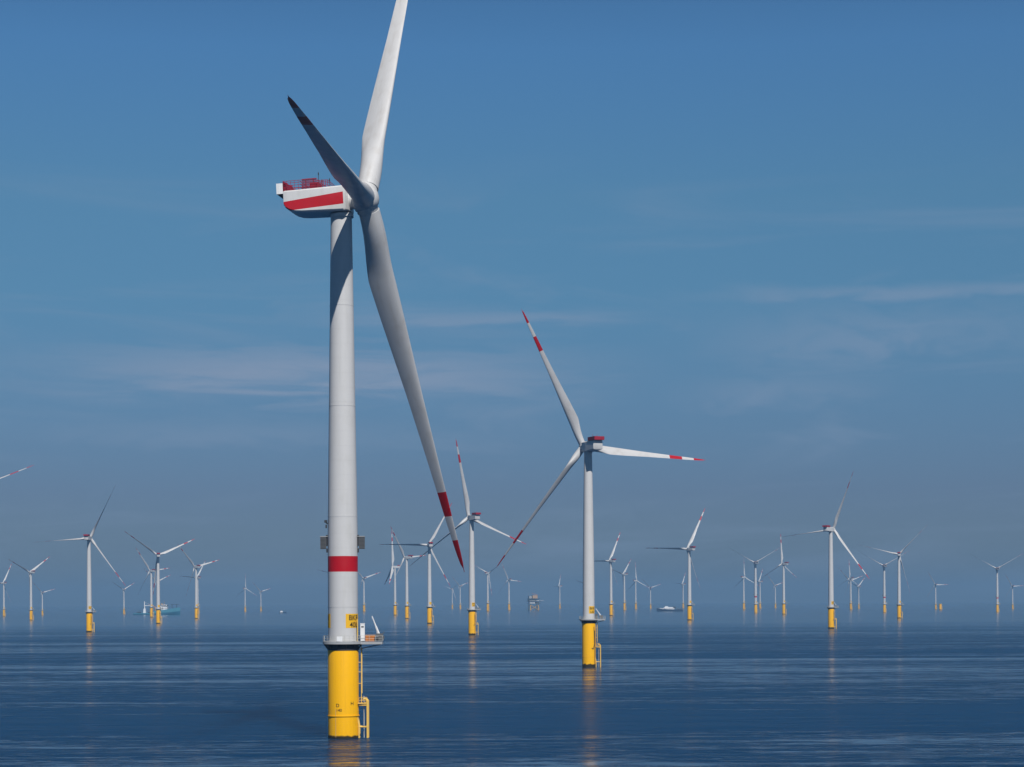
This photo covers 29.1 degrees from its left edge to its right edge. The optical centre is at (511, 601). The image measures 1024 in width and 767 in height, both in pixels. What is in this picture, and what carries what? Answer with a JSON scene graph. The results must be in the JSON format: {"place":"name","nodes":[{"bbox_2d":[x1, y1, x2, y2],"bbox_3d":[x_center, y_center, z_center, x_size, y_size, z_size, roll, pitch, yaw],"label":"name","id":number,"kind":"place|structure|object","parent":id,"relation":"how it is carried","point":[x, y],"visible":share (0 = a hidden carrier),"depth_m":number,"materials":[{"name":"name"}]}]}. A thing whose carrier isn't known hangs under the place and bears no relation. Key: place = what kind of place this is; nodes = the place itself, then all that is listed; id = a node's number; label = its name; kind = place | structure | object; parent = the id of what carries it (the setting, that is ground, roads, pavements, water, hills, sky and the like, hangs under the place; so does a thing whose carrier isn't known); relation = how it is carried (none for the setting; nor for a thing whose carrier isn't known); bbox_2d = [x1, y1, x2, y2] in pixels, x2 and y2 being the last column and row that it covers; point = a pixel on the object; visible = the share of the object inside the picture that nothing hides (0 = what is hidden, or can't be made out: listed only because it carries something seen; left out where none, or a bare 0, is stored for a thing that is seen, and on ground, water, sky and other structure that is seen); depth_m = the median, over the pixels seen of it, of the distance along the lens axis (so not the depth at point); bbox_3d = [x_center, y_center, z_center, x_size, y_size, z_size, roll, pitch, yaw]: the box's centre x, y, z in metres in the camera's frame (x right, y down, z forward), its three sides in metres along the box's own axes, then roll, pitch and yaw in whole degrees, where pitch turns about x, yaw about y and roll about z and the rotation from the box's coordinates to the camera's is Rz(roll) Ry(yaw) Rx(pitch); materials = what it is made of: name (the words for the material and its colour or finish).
{"place":"outdoors","nodes":[
{"label":"outdoors","id":0,"kind":"place"},
{"bbox_2d":[0,601,1023,766],"bbox_3d":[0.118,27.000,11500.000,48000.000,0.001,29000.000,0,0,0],"label":"sea","id":1,"kind":"structure","parent":0,"point":[873,684],"depth_m":619.92,"materials":[{"name":"blue liquid"}]},
{"bbox_2d":[0,566,10,615],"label":"wind turbine","id":2,"kind":"object","parent":1,"relation":"in","point":[4,609],"visible":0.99,"depth_m":4233.33,"materials":[{"name":"white metal"}]},
{"bbox_2d":[10,557,48,619],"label":"wind turbine","id":3,"kind":"object","parent":1,"relation":"in","point":[32,571],"visible":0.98,"depth_m":3198.84,"materials":[{"name":"white metal"}]},
{"bbox_2d":[34,584,52,614],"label":"wind turbine","id":4,"kind":"object","parent":1,"relation":"in","point":[42,610],"visible":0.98,"depth_m":4528.00,"materials":[{"name":"white metal"}]},
{"bbox_2d":[42,489,125,631],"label":"wind turbine","id":5,"kind":"object","parent":1,"relation":"in","point":[89,611],"visible":0.99,"depth_m":1852.25,"materials":[{"name":"white metal"}]},
{"bbox_2d":[114,583,133,613],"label":"wind turbine","id":6,"kind":"object","parent":1,"relation":"in","point":[123,597],"visible":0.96,"depth_m":4784.56,"materials":[{"name":"white metal"}]},
{"bbox_2d":[137,550,167,616],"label":"wind turbine","id":7,"kind":"object","parent":1,"relation":"in","point":[151,600],"visible":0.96,"depth_m":3746.83,"materials":[{"name":"white metal"}]},
{"bbox_2d":[133,601,179,614],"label":"service ship","id":8,"kind":"object","parent":1,"relation":"on","point":[167,611],"visible":0.81,"depth_m":4568.05,"materials":[{"name":"teal paint"}]},
{"bbox_2d":[126,532,193,623],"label":"wind turbine","id":9,"kind":"object","parent":1,"relation":"in","point":[158,607],"visible":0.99,"depth_m":2578.00,"materials":[{"name":"white metal"}]},
{"bbox_2d":[183,560,205,612],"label":"wind turbine","id":10,"kind":"object","parent":1,"relation":"in","point":[198,577],"visible":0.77,"depth_m":5087.79,"materials":[{"name":"white metal"}]},
{"bbox_2d":[178,545,217,618],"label":"wind turbine","id":11,"kind":"object","parent":1,"relation":"in","point":[196,607],"visible":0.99,"depth_m":3351.43,"materials":[{"name":"white metal"}]},
{"bbox_2d":[238,574,253,611],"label":"wind turbine","id":12,"kind":"object","parent":1,"relation":"in","point":[245,606],"visible":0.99,"depth_m":5793.51,"materials":[{"name":"white metal"}]},
{"bbox_2d":[254,584,270,610],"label":"wind turbine","id":13,"kind":"object","parent":1,"relation":"in","point":[260,597],"visible":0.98,"depth_m":6073.61,"materials":[{"name":"white metal"}]},
{"bbox_2d":[358,572,379,611],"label":"wind turbine","id":14,"kind":"object","parent":1,"relation":"in","point":[364,603],"visible":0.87,"depth_m":5483.06,"materials":[{"name":"white metal"}]},
{"bbox_2d":[276,0,464,738],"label":"wind turbine","id":15,"kind":"object","parent":1,"relation":"in","point":[342,540],"visible":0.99,"depth_m":391.57,"materials":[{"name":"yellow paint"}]},
{"bbox_2d":[365,636,374,640],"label":"storage crate","id":16,"kind":"object","parent":15,"relation":"on","point":[372,638],"visible":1,"depth_m":392.05,"materials":[{"name":"orange paint"}]},
{"bbox_2d":[384,538,399,614],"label":"wind turbine","id":17,"kind":"object","parent":1,"relation":"in","point":[390,575],"visible":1,"depth_m":4003.20,"materials":[{"name":"white metal"}]},
{"bbox_2d":[390,526,424,618],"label":"wind turbine","id":18,"kind":"object","parent":1,"relation":"in","point":[407,605],"visible":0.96,"depth_m":3167.75,"materials":[{"name":"white metal"}]},
{"bbox_2d":[379,503,451,623],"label":"wind turbine","id":19,"kind":"object","parent":1,"relation":"in","point":[429,545],"visible":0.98,"depth_m":2437.83,"materials":[{"name":"white metal"}]},
{"bbox_2d":[450,582,458,608],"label":"wind turbine","id":20,"kind":"object","parent":1,"relation":"in","point":[452,596],"visible":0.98,"depth_m":7461.20,"materials":[{"name":"white metal"}]},
{"bbox_2d":[453,578,465,608],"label":"wind turbine","id":21,"kind":"object","parent":1,"relation":"in","point":[460,586],"visible":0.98,"depth_m":6947.38,"materials":[{"name":"white metal"}]},
{"bbox_2d":[410,441,524,634],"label":"wind turbine","id":22,"kind":"object","parent":1,"relation":"in","point":[472,609],"visible":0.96,"depth_m":1594.93,"materials":[{"name":"white metal"}]},
{"bbox_2d":[478,564,499,610],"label":"wind turbine","id":23,"kind":"object","parent":1,"relation":"in","point":[487,603],"visible":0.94,"depth_m":5456.42,"materials":[{"name":"white metal"}]},
{"bbox_2d":[498,565,521,609],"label":"wind turbine","id":24,"kind":"object","parent":1,"relation":"in","point":[509,603],"visible":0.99,"depth_m":6007.12,"materials":[{"name":"white metal"}]},
{"bbox_2d":[528,593,543,609],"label":"offshore substation","id":25,"kind":"object","parent":1,"relation":"in","point":[532,598],"visible":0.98,"depth_m":5924.98,"materials":[{"name":"yellow paint"}]},
{"bbox_2d":[558,576,562,608],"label":"wind turbine","id":26,"kind":"object","parent":1,"relation":"in","point":[559,594],"visible":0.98,"depth_m":7001.00,"materials":[{"name":"white metal"}]},
{"bbox_2d":[497,309,702,666],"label":"wind turbine","id":27,"kind":"object","parent":1,"relation":"in","point":[590,619],"visible":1,"depth_m":806.37,"materials":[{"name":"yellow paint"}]},
{"bbox_2d":[599,534,619,615],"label":"wind turbine","id":28,"kind":"object","parent":1,"relation":"in","point":[611,610],"visible":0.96,"depth_m":3612.97,"materials":[{"name":"white metal"}]},
{"bbox_2d":[614,560,630,609],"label":"wind turbine","id":29,"kind":"object","parent":1,"relation":"in","point":[624,605],"visible":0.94,"depth_m":5683.93,"materials":[{"name":"white metal"}]},
{"bbox_2d":[633,564,650,608],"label":"wind turbine","id":30,"kind":"object","parent":1,"relation":"in","point":[635,589],"visible":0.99,"depth_m":6315.65,"materials":[{"name":"white metal"}]},
{"bbox_2d":[642,579,659,608],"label":"wind turbine","id":31,"kind":"object","parent":1,"relation":"in","point":[650,592],"visible":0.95,"depth_m":6654.26,"materials":[{"name":"white metal"}]},
{"bbox_2d":[657,606,682,610],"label":"passenger ship","id":32,"kind":"object","parent":1,"relation":"on","point":[666,608],"visible":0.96,"depth_m":5042.00,"materials":[{"name":"blue paint"}]},
{"bbox_2d":[655,509,704,619],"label":"wind turbine","id":33,"kind":"object","parent":1,"relation":"in","point":[689,605],"visible":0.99,"depth_m":2727.35,"materials":[{"name":"white metal"}]},
{"bbox_2d":[677,573,685,607],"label":"wind turbine","id":34,"kind":"object","parent":1,"relation":"in","point":[683,592],"visible":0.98,"depth_m":6960.38,"materials":[{"name":"white metal"}]},
{"bbox_2d":[740,568,758,609],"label":"wind turbine","id":35,"kind":"object","parent":1,"relation":"in","point":[744,607],"visible":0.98,"depth_m":5667.20,"materials":[{"name":"white metal"}]},
{"bbox_2d":[730,548,778,612],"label":"wind turbine","id":36,"kind":"object","parent":1,"relation":"in","point":[755,587],"visible":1,"depth_m":4291.49,"materials":[{"name":"white metal"}]},
{"bbox_2d":[753,569,762,608],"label":"wind turbine","id":37,"kind":"object","parent":1,"relation":"in","point":[760,602],"visible":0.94,"depth_m":6279.80,"materials":[{"name":"white metal"}]},
{"bbox_2d":[768,576,780,607],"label":"wind turbine","id":38,"kind":"object","parent":1,"relation":"in","point":[775,603],"visible":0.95,"depth_m":6611.87,"materials":[{"name":"white metal"}]},
{"bbox_2d":[765,534,795,613],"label":"wind turbine","id":39,"kind":"object","parent":1,"relation":"in","point":[783,592],"visible":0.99,"depth_m":3800.54,"materials":[{"name":"white metal"}]},
{"bbox_2d":[784,473,868,628],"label":"wind turbine","id":40,"kind":"object","parent":1,"relation":"in","point":[831,607],"visible":0.99,"depth_m":1865.76,"materials":[{"name":"white metal"}]},
{"bbox_2d":[837,565,858,609],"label":"wind turbine","id":41,"kind":"object","parent":1,"relation":"in","point":[851,602],"visible":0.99,"depth_m":5399.07,"materials":[{"name":"white metal"}]},
{"bbox_2d":[842,572,860,608],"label":"wind turbine","id":42,"kind":"object","parent":1,"relation":"in","point":[848,584],"visible":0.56,"depth_m":6003.38,"materials":[{"name":"white metal"}]},
{"bbox_2d":[852,579,863,608],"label":"wind turbine","id":43,"kind":"object","parent":1,"relation":"in","point":[858,592],"visible":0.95,"depth_m":5976.32,"materials":[{"name":"white metal"}]},
{"bbox_2d":[860,550,909,611],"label":"wind turbine","id":44,"kind":"object","parent":1,"relation":"in","point":[884,595],"visible":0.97,"depth_m":4268.02,"materials":[{"name":"white metal"}]},
{"bbox_2d":[866,541,911,617],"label":"wind turbine","id":45,"kind":"object","parent":1,"relation":"in","point":[899,604],"visible":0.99,"depth_m":2884.10,"materials":[{"name":"white metal"}]},
{"bbox_2d":[927,574,947,608],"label":"wind turbine","id":46,"kind":"object","parent":1,"relation":"in","point":[935,591],"visible":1,"depth_m":5468.06,"materials":[{"name":"white metal"}]},
{"bbox_2d":[971,554,1014,611],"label":"wind turbine","id":47,"kind":"object","parent":1,"relation":"in","point":[997,597],"visible":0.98,"depth_m":4268.42,"materials":[{"name":"white metal"}]},
{"bbox_2d":[1005,574,1013,608],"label":"wind turbine","id":48,"kind":"object","parent":1,"relation":"in","point":[1012,593],"visible":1,"depth_m":5285.46,"materials":[{"name":"white metal"}]},
{"bbox_2d":[0,0,1023,605],"label":"sky","id":49,"kind":"structure","parent":0,"point":[776,245],"materials":[{"name":"blue"}]}
]}

